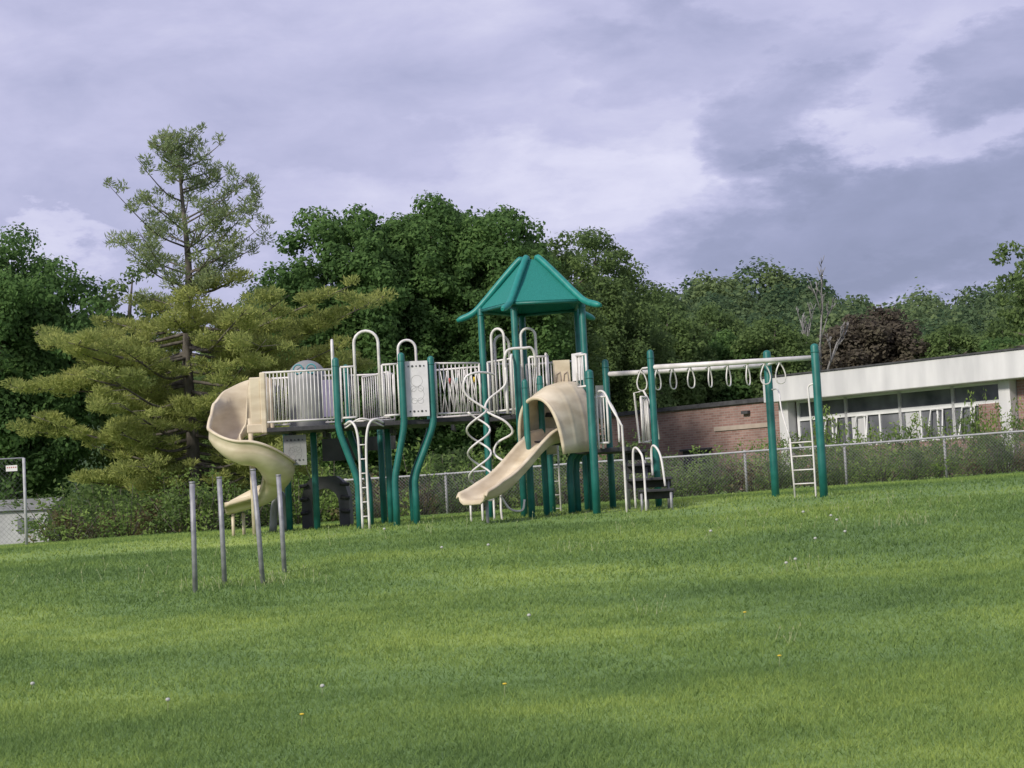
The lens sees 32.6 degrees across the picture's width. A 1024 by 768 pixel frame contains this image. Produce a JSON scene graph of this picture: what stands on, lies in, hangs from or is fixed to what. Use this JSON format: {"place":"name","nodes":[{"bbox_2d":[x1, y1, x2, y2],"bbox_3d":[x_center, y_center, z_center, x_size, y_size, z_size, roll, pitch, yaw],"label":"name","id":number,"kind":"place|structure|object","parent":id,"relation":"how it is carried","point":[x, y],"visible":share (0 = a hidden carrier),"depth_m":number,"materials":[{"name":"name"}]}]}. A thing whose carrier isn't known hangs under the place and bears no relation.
{"place":"outdoors","nodes":[
{"label":"outdoors","id":0,"kind":"place"},
{"bbox_2d":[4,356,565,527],"bbox_3d":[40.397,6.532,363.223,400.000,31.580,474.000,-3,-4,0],"label":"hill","id":1,"kind":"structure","parent":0,"point":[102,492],"depth_m":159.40,"materials":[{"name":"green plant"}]},
{"bbox_2d":[83,256,1022,516],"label":"woodland","id":2,"kind":"object","parent":1,"relation":"on","point":[780,295],"visible":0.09,"depth_m":217.93,"materials":[{"name":"green plant"}]},
{"bbox_2d":[0,471,1023,767],"bbox_3d":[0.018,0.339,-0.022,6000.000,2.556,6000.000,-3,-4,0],"label":"ground","id":3,"kind":"structure","parent":0,"point":[518,633],"depth_m":16.47,"materials":[{"name":"green plant"}]},
{"bbox_2d":[0,457,27,544],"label":"chain link backstop","id":4,"kind":"object","parent":3,"relation":"on","point":[13,468],"visible":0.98,"depth_m":41.44,"materials":[{"name":"metal"}]},
{"bbox_2d":[0,497,65,544],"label":"white shed","id":5,"kind":"structure","parent":3,"relation":"on","point":[5,518],"depth_m":54.70,"materials":[{"name":"white"}]},
{"bbox_2d":[0,482,108,542],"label":"shrub","id":6,"kind":"object","parent":3,"relation":"on","point":[3,501],"visible":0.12,"depth_m":52.70,"materials":[{"name":"green plant"}]},
{"bbox_2d":[0,222,116,509],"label":"maple tree","id":7,"kind":"object","parent":3,"relation":"on","point":[28,301],"visible":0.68,"depth_m":58.94,"materials":[{"name":"green plant"}]},
{"bbox_2d":[24,506,92,542],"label":"shrub","id":8,"kind":"object","parent":3,"relation":"on","point":[66,523],"visible":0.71,"depth_m":45.99,"materials":[{"name":"green plant"}]},
{"bbox_2d":[8,497,109,543],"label":"shrub","id":9,"kind":"object","parent":3,"relation":"on","point":[64,532],"visible":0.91,"depth_m":45.53,"materials":[{"name":"green plant"}]},
{"bbox_2d":[9,488,115,541],"bbox_3d":[-13.331,3.879,52.644,3.576,2.055,2.291,0,-5,-37],"label":"shrub","id":10,"kind":"object","parent":3,"relation":"on","point":[42,516],"visible":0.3,"depth_m":52.12,"materials":[{"name":"green plant"}]},
{"bbox_2d":[45,491,126,539],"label":"shrub","id":11,"kind":"object","parent":3,"relation":"on","point":[76,503],"visible":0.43,"depth_m":47.48,"materials":[{"name":"green plant"}]},
{"bbox_2d":[36,464,158,537],"bbox_3d":[-12.516,3.729,54.525,4.410,2.618,2.825,0,-5,-34],"label":"shrub","id":12,"kind":"object","parent":3,"relation":"on","point":[71,485],"visible":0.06,"depth_m":54.55,"materials":[{"name":"green plant"}]},
{"bbox_2d":[57,468,144,537],"bbox_3d":[-12.014,3.630,51.952,2.829,2.345,4.417,-1,-4,-24],"label":"shrub","id":13,"kind":"object","parent":3,"relation":"on","point":[91,491],"visible":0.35,"depth_m":51.53,"materials":[{"name":"green plant"}]},
{"bbox_2d":[73,511,133,538],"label":"shrub","id":14,"kind":"object","parent":3,"relation":"on","point":[102,518],"visible":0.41,"depth_m":46.56,"materials":[{"name":"green plant"}]},
{"bbox_2d":[61,490,162,538],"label":"shrub","id":15,"kind":"object","parent":3,"relation":"on","point":[69,499],"visible":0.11,"depth_m":52.04,"materials":[{"name":"green plant"}]},
{"bbox_2d":[97,489,146,535],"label":"shrub","id":16,"kind":"object","parent":3,"relation":"on","point":[135,503],"visible":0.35,"depth_m":47.00,"materials":[{"name":"green plant"}]},
{"bbox_2d":[56,255,203,527],"bbox_3d":[-13.550,0.428,62.003,5.626,10.208,5.759,-3,-4,0],"label":"leafy tree","id":17,"kind":"object","parent":3,"relation":"on","point":[113,302],"visible":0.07,"depth_m":61.77,"materials":[{"name":"green plant"}]},
{"bbox_2d":[86,483,179,537],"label":"shrub","id":18,"kind":"object","parent":3,"relation":"on","point":[123,527],"visible":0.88,"depth_m":45.26,"materials":[{"name":"green plant"}]},
{"bbox_2d":[128,494,185,535],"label":"shrub","id":19,"kind":"object","parent":3,"relation":"on","point":[145,517],"visible":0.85,"depth_m":45.87,"materials":[{"name":"green plant"}]},
{"bbox_2d":[127,469,189,534],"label":"shrub","id":20,"kind":"object","parent":3,"relation":"on","point":[162,477],"visible":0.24,"depth_m":47.15,"materials":[{"name":"green plant"}]},
{"bbox_2d":[147,472,216,532],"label":"shrub","id":21,"kind":"object","parent":3,"relation":"on","point":[188,519],"visible":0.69,"depth_m":45.43,"materials":[{"name":"green plant"}]},
{"bbox_2d":[138,478,235,533],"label":"shrub","id":22,"kind":"object","parent":3,"relation":"on","point":[174,510],"visible":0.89,"depth_m":45.22,"materials":[{"name":"green plant"}]},
{"bbox_2d":[156,483,226,532],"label":"shrub","id":23,"kind":"object","parent":3,"relation":"on","point":[172,490],"visible":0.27,"depth_m":45.98,"materials":[{"name":"green plant"}]},
{"bbox_2d":[189,481,197,592],"bbox_3d":[-3.898,1.923,21.445,0.076,1.454,0.086,-3,-4,0],"label":"metal post","id":24,"kind":"object","parent":3,"relation":"on","point":[193,537],"visible":0.87,"depth_m":21.42,"materials":[{"name":"metal"}]},
{"bbox_2d":[155,464,236,530],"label":"shrub","id":25,"kind":"object","parent":3,"relation":"on","point":[205,514],"visible":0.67,"depth_m":45.35,"materials":[{"name":"green plant"}]},
{"bbox_2d":[0,122,398,528],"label":"pine tree","id":26,"kind":"object","parent":3,"relation":"on","point":[114,354],"visible":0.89,"depth_m":49.35,"materials":[{"name":"green plant"}]},
{"bbox_2d":[216,477,226,583],"bbox_3d":[-3.688,1.908,22.246,0.073,1.460,0.093,-1,-4,-30],"label":"metal post","id":27,"kind":"object","parent":3,"relation":"on","point":[222,529],"visible":0.87,"depth_m":22.22,"materials":[{"name":"metal"}]},
{"bbox_2d":[172,483,270,530],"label":"shrub","id":28,"kind":"object","parent":3,"relation":"on","point":[236,515],"visible":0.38,"depth_m":45.81,"materials":[{"name":"green plant"}]},
{"bbox_2d":[223,475,278,528],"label":"shrub","id":29,"kind":"object","parent":3,"relation":"on","point":[245,511],"visible":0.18,"depth_m":46.50,"materials":[{"name":"green plant"}]},
{"bbox_2d":[193,300,309,511],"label":"leafy tree","id":30,"kind":"object","parent":3,"relation":"on","point":[206,441],"visible":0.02,"depth_m":72.61,"materials":[{"name":"green plant"}]},
{"bbox_2d":[250,469,264,583],"bbox_3d":[-3.186,1.834,21.946,0.140,1.545,0.074,-4,-4,19],"label":"metal post","id":31,"kind":"object","parent":3,"relation":"on","point":[257,523],"visible":0.87,"depth_m":21.92,"materials":[{"name":"metal"}]},
{"bbox_2d":[276,474,286,571],"bbox_3d":[-3.062,1.902,23.246,0.104,1.402,0.072,-6,-5,38],"label":"metal post","id":32,"kind":"object","parent":3,"relation":"on","point":[281,521],"visible":0.87,"depth_m":23.22,"materials":[{"name":"metal"}]},
{"bbox_2d":[248,466,354,524],"bbox_3d":[-5.645,3.114,47.222,3.196,1.770,1.662,-3,-4,-1],"label":"shrub","id":33,"kind":"object","parent":3,"relation":"on","point":[298,518],"visible":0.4,"depth_m":47.04,"materials":[{"name":"green plant"}]},
{"bbox_2d":[291,465,338,522],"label":"shrub","id":34,"kind":"object","parent":3,"relation":"on","point":[322,498],"visible":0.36,"depth_m":46.68,"materials":[{"name":"green plant"}]},
{"bbox_2d":[283,453,376,524],"bbox_3d":[-5.046,2.891,47.440,3.315,2.248,1.724,-3,-4,4],"label":"shrub","id":35,"kind":"object","parent":3,"relation":"on","point":[327,497],"visible":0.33,"depth_m":47.40,"materials":[{"name":"green plant"}]},
{"bbox_2d":[254,203,449,496],"bbox_3d":[-5.686,-0.756,63.218,7.526,11.627,7.431,-6,-5,42],"label":"maple tree","id":36,"kind":"object","parent":3,"relation":"on","point":[334,237],"visible":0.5,"depth_m":61.63,"materials":[{"name":"green plant"}]},
{"bbox_2d":[327,468,408,520],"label":"shrub","id":37,"kind":"object","parent":3,"relation":"on","point":[374,498],"visible":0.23,"depth_m":46.65,"materials":[{"name":"green plant"}]},
{"bbox_2d":[372,437,439,515],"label":"shrub","id":38,"kind":"object","parent":3,"relation":"on","point":[424,471],"visible":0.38,"depth_m":45.26,"materials":[{"name":"green plant"}]},
{"bbox_2d":[334,190,514,509],"bbox_3d":[-3.010,-1.121,65.098,7.645,12.181,7.566,-3,-4,0],"label":"maple tree","id":39,"kind":"object","parent":3,"relation":"on","point":[435,237],"visible":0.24,"depth_m":62.88,"materials":[{"name":"green plant"}]},
{"bbox_2d":[408,479,441,514],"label":"shrub","id":40,"kind":"object","parent":3,"relation":"on","point":[430,504],"visible":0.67,"depth_m":45.20,"materials":[{"name":"green plant"}]},
{"bbox_2d":[399,435,482,513],"bbox_3d":[-2.023,2.821,52.446,2.870,2.615,4.481,-3,-4,0],"label":"shrub","id":41,"kind":"object","parent":3,"relation":"on","point":[450,456],"visible":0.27,"depth_m":52.00,"materials":[{"name":"green plant"}]},
{"bbox_2d":[411,456,484,514],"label":"shrub","id":42,"kind":"object","parent":3,"relation":"on","point":[448,482],"visible":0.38,"depth_m":47.80,"materials":[{"name":"green plant"}]},
{"bbox_2d":[428,465,483,512],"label":"shrub","id":43,"kind":"object","parent":3,"relation":"on","point":[457,491],"visible":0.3,"depth_m":47.71,"materials":[{"name":"green plant"}]},
{"bbox_2d":[444,446,519,511],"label":"shrub","id":44,"kind":"object","parent":3,"relation":"on","point":[472,455],"visible":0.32,"depth_m":46.11,"materials":[{"name":"green plant"}]},
{"bbox_2d":[424,203,590,472],"bbox_3d":[-0.283,-0.999,64.125,6.386,11.443,6.397,-3,-4,0],"label":"maple tree","id":45,"kind":"object","parent":3,"relation":"on","point":[553,333],"visible":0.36,"depth_m":62.75,"materials":[{"name":"green plant"}]},
{"bbox_2d":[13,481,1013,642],"bbox_3d":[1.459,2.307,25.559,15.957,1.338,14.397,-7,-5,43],"label":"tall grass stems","id":46,"kind":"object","parent":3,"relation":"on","point":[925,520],"visible":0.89,"depth_m":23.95,"materials":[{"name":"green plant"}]},
{"bbox_2d":[207,254,827,535],"bbox_3d":[-0.031,0.094,30.949,10.837,4.891,4.645,-3,-4,0],"label":"playground structure","id":47,"kind":"object","parent":3,"relation":"on","point":[548,419],"visible":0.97,"depth_m":30.98,"materials":[{"name":"green metal"}]},
{"bbox_2d":[510,458,556,508],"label":"shrub","id":48,"kind":"object","parent":3,"relation":"on","point":[540,496],"visible":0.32,"depth_m":45.25,"materials":[{"name":"green plant"}]},
{"bbox_2d":[534,455,581,504],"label":"shrub","id":49,"kind":"object","parent":3,"relation":"on","point":[563,476],"visible":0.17,"depth_m":47.53,"materials":[{"name":"green plant"}]},
{"bbox_2d":[512,230,609,502],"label":"leafy tree","id":50,"kind":"object","parent":3,"relation":"on","point":[571,260],"visible":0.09,"depth_m":70.05,"materials":[{"name":"green plant"}]},
{"bbox_2d":[568,429,650,499],"bbox_3d":[3.525,2.894,59.937,3.340,2.666,2.140,-2,-4,-10],"label":"shrub","id":51,"kind":"object","parent":3,"relation":"on","point":[603,457],"visible":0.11,"depth_m":59.57,"materials":[{"name":"green plant"}]},
{"bbox_2d":[559,226,684,412],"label":"leafy tree","id":52,"kind":"object","parent":3,"relation":"on","point":[628,342],"visible":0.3,"depth_m":82.51,"materials":[{"name":"green plant"}]},
{"bbox_2d":[628,289,701,337],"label":"leafy tree","id":53,"kind":"object","parent":3,"relation":"on","point":[670,300],"depth_m":100.08,"materials":[{"name":"green plant"}]},
{"bbox_2d":[619,303,725,411],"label":"leafy tree","id":54,"kind":"object","parent":3,"relation":"on","point":[682,329],"visible":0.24,"depth_m":91.91,"materials":[{"name":"green plant"}]},
{"bbox_2d":[339,430,1023,518],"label":"chain link fence","id":55,"kind":"object","parent":3,"relation":"on","point":[744,452],"visible":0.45,"depth_m":44.91,"materials":[{"name":"metal"}]},
{"bbox_2d":[580,397,798,495],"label":"brick annex","id":56,"kind":"object","parent":3,"relation":"on","point":[684,429],"visible":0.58,"depth_m":71.92,"materials":[{"name":"red brick"}]},
{"bbox_2d":[670,461,710,496],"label":"shrub","id":57,"kind":"object","parent":3,"relation":"on","point":[687,491],"visible":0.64,"depth_m":46.72,"materials":[{"name":"green plant"}]},
{"bbox_2d":[672,444,714,495],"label":"shrub","id":58,"kind":"object","parent":3,"relation":"on","point":[692,451],"visible":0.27,"depth_m":53.96,"materials":[{"name":"green plant"}]},
{"bbox_2d":[675,455,741,495],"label":"shrub","id":59,"kind":"object","parent":3,"relation":"on","point":[705,487],"visible":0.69,"depth_m":46.59,"materials":[{"name":"green plant"}]},
{"bbox_2d":[691,450,729,494],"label":"shrub","id":60,"kind":"object","parent":3,"relation":"on","point":[710,468],"visible":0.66,"depth_m":46.43,"materials":[{"name":"green plant"}]},
{"bbox_2d":[691,302,746,338],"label":"leafy tree","id":61,"kind":"object","parent":3,"relation":"on","point":[714,316],"visible":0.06,"depth_m":102.98,"materials":[{"name":"green plant"}]},
{"bbox_2d":[705,461,755,493],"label":"shrub","id":62,"kind":"object","parent":3,"relation":"on","point":[730,470],"visible":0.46,"depth_m":47.14,"materials":[{"name":"green plant"}]},
{"bbox_2d":[684,328,779,402],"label":"leafy tree","id":63,"kind":"object","parent":3,"relation":"on","point":[723,344],"visible":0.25,"depth_m":94.38,"materials":[{"name":"green plant"}]},
{"bbox_2d":[709,444,769,493],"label":"shrub","id":64,"kind":"object","parent":3,"relation":"on","point":[718,451],"visible":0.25,"depth_m":51.73,"materials":[{"name":"green plant"}]},
{"bbox_2d":[702,438,784,491],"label":"shrub","id":65,"kind":"object","parent":3,"relation":"on","point":[740,444],"visible":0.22,"depth_m":55.97,"materials":[{"name":"green plant"}]},
{"bbox_2d":[724,462,768,491],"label":"shrub","id":66,"kind":"object","parent":3,"relation":"on","point":[750,474],"visible":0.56,"depth_m":46.77,"materials":[{"name":"green plant"}]},
{"bbox_2d":[751,454,791,490],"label":"shrub","id":67,"kind":"object","parent":3,"relation":"on","point":[779,468],"visible":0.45,"depth_m":45.72,"materials":[{"name":"green plant"}]},
{"bbox_2d":[723,316,821,399],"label":"leafy tree","id":68,"kind":"object","parent":3,"relation":"on","point":[790,340],"visible":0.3,"depth_m":94.03,"materials":[{"name":"green plant"}]},
{"bbox_2d":[734,444,815,490],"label":"shrub","id":69,"kind":"object","parent":3,"relation":"on","point":[765,484],"visible":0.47,"depth_m":46.17,"materials":[{"name":"green plant"}]},
{"bbox_2d":[776,428,810,486],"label":"shrub","id":70,"kind":"object","parent":3,"relation":"on","point":[800,439],"visible":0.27,"depth_m":65.56,"materials":[{"name":"green plant"}]},
{"bbox_2d":[782,458,834,488],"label":"shrub","id":71,"kind":"object","parent":3,"relation":"on","point":[806,476],"visible":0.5,"depth_m":45.61,"materials":[{"name":"green plant"}]},
{"bbox_2d":[794,442,846,486],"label":"shrub","id":72,"kind":"object","parent":3,"relation":"on","point":[829,469],"visible":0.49,"depth_m":45.60,"materials":[{"name":"green plant"}]},
{"bbox_2d":[796,255,848,369],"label":"dead tree","id":73,"kind":"object","parent":3,"relation":"on","point":[806,328],"visible":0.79,"depth_m":103.78,"materials":[{"name":"grey wood"}]},
{"bbox_2d":[777,422,869,486],"bbox_3d":[8.612,2.014,47.453,2.731,2.013,1.420,-1,-4,-22],"label":"shrub","id":74,"kind":"object","parent":3,"relation":"on","point":[835,449],"visible":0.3,"depth_m":47.40,"materials":[{"name":"green plant"}]},
{"bbox_2d":[807,404,845,483],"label":"shrub","id":75,"kind":"object","parent":3,"relation":"on","point":[826,417],"visible":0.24,"depth_m":64.30,"materials":[{"name":"green plant"}]},
{"bbox_2d":[806,451,882,484],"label":"shrub","id":76,"kind":"object","parent":3,"relation":"on","point":[839,481],"visible":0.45,"depth_m":45.91,"materials":[{"name":"green plant"}]},
{"bbox_2d":[828,420,913,481],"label":"shrub","id":77,"kind":"object","parent":3,"relation":"on","point":[886,477],"visible":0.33,"depth_m":47.57,"materials":[{"name":"green plant"}]},
{"bbox_2d":[810,305,933,369],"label":"copper beech tree","id":78,"kind":"object","parent":3,"relation":"on","point":[878,337],"visible":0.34,"depth_m":110.51,"materials":[{"name":"brown plant"}]},
{"bbox_2d":[842,432,921,482],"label":"shrub","id":79,"kind":"object","parent":3,"relation":"on","point":[873,474],"visible":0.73,"depth_m":45.97,"materials":[{"name":"green plant"}]},
{"bbox_2d":[761,347,1023,484],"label":"school building","id":80,"kind":"structure","parent":3,"relation":"on","point":[880,395],"depth_m":63.49,"materials":[{"name":"white paint"}]},
{"bbox_2d":[796,397,849,449],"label":"window","id":81,"kind":"structure","parent":80,"relation":"in","point":[839,405],"depth_m":66.75,"materials":[{"name":"clear glass"}]},
{"bbox_2d":[846,391,903,444],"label":"window","id":82,"kind":"structure","parent":80,"relation":"in","point":[882,408],"depth_m":65.15,"materials":[{"name":"clear glass"}]},
{"bbox_2d":[900,386,957,441],"bbox_3d":[14.945,1.127,63.296,0.397,1.920,2.430,0,-5,-41],"label":"window","id":83,"kind":"structure","parent":80,"relation":"in","point":[929,402],"depth_m":63.27,"materials":[{"name":"clear glass"}]},
{"bbox_2d":[953,382,1000,438],"bbox_3d":[16.401,0.941,61.636,0.397,1.920,2.240,0,-5,-41],"label":"window","id":84,"kind":"structure","parent":80,"relation":"in","point":[961,392],"depth_m":61.96,"materials":[{"name":"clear glass"}]},
{"bbox_2d":[881,416,924,477],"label":"shrub","id":85,"kind":"object","parent":3,"relation":"on","point":[899,443],"visible":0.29,"depth_m":61.55,"materials":[{"name":"green plant"}]},
{"bbox_2d":[896,445,930,480],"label":"shrub","id":86,"kind":"object","parent":3,"relation":"on","point":[912,455],"visible":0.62,"depth_m":45.90,"materials":[{"name":"green plant"}]},
{"bbox_2d":[893,412,934,474],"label":"shrub","id":87,"kind":"object","parent":3,"relation":"on","point":[914,420],"visible":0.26,"depth_m":61.34,"materials":[{"name":"green plant"}]},
{"bbox_2d":[890,445,951,479],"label":"shrub","id":88,"kind":"object","parent":3,"relation":"on","point":[911,472],"visible":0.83,"depth_m":45.38,"materials":[{"name":"green plant"}]},
{"bbox_2d":[897,439,954,479],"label":"shrub","id":89,"kind":"object","parent":3,"relation":"on","point":[922,459],"visible":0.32,"depth_m":46.71,"materials":[{"name":"green plant"}]},
{"bbox_2d":[910,414,964,477],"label":"shrub","id":90,"kind":"object","parent":3,"relation":"on","point":[929,431],"visible":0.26,"depth_m":60.72,"materials":[{"name":"green plant"}]},
{"bbox_2d":[923,442,966,478],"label":"shrub","id":91,"kind":"object","parent":3,"relation":"on","point":[936,473],"visible":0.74,"depth_m":45.63,"materials":[{"name":"green plant"}]},
{"bbox_2d":[900,321,992,359],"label":"leafy tree","id":92,"kind":"object","parent":3,"relation":"on","point":[955,337],"visible":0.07,"depth_m":109.01,"materials":[{"name":"green plant"}]},
{"bbox_2d":[926,436,972,476],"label":"shrub","id":93,"kind":"object","parent":3,"relation":"on","point":[947,446],"visible":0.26,"depth_m":47.47,"materials":[{"name":"green plant"}]},
{"bbox_2d":[924,412,989,475],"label":"shrub","id":94,"kind":"object","parent":3,"relation":"on","point":[949,425],"visible":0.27,"depth_m":60.22,"materials":[{"name":"green plant"}]},
{"bbox_2d":[948,400,990,474],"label":"shrub","id":95,"kind":"object","parent":3,"relation":"on","point":[972,425],"visible":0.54,"depth_m":59.62,"materials":[{"name":"green plant"}]},
{"bbox_2d":[958,388,1013,473],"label":"shrub","id":96,"kind":"object","parent":3,"relation":"on","point":[983,426],"visible":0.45,"depth_m":59.26,"materials":[{"name":"green plant"}]},
{"bbox_2d":[950,429,1023,475],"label":"shrub","id":97,"kind":"object","parent":3,"relation":"on","point":[975,454],"visible":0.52,"depth_m":46.35,"materials":[{"name":"green plant"}]},
{"bbox_2d":[961,317,1022,352],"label":"leafy tree","id":98,"kind":"object","parent":3,"relation":"on","point":[995,327],"visible":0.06,"depth_m":117.08,"materials":[{"name":"green plant"}]},
{"bbox_2d":[972,427,1012,474],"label":"shrub","id":99,"kind":"object","parent":3,"relation":"on","point":[994,454],"visible":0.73,"depth_m":45.90,"materials":[{"name":"green plant"}]},
{"bbox_2d":[972,422,1023,473],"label":"shrub","id":100,"kind":"object","parent":3,"relation":"on","point":[1000,447],"visible":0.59,"depth_m":46.13,"materials":[{"name":"green plant"}]},
{"bbox_2d":[974,397,1023,472],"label":"shrub","id":101,"kind":"object","parent":3,"relation":"on","point":[998,416],"visible":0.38,"depth_m":58.69,"materials":[{"name":"green plant"}]},
{"bbox_2d":[976,336,1023,351],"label":"leafy tree","id":102,"kind":"object","parent":3,"relation":"on","point":[1006,340],"visible":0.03,"depth_m":106.00,"materials":[{"name":"green plant"}]},
{"bbox_2d":[989,240,1023,349],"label":"leafy tree","id":103,"kind":"object","parent":3,"relation":"on","point":[1015,282],"visible":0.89,"depth_m":88.63,"materials":[{"name":"green plant"}]},
{"bbox_2d":[0,0,1023,354],"label":"sky","id":104,"kind":"structure","parent":0,"point":[883,140],"materials":[{"name":"grey"}]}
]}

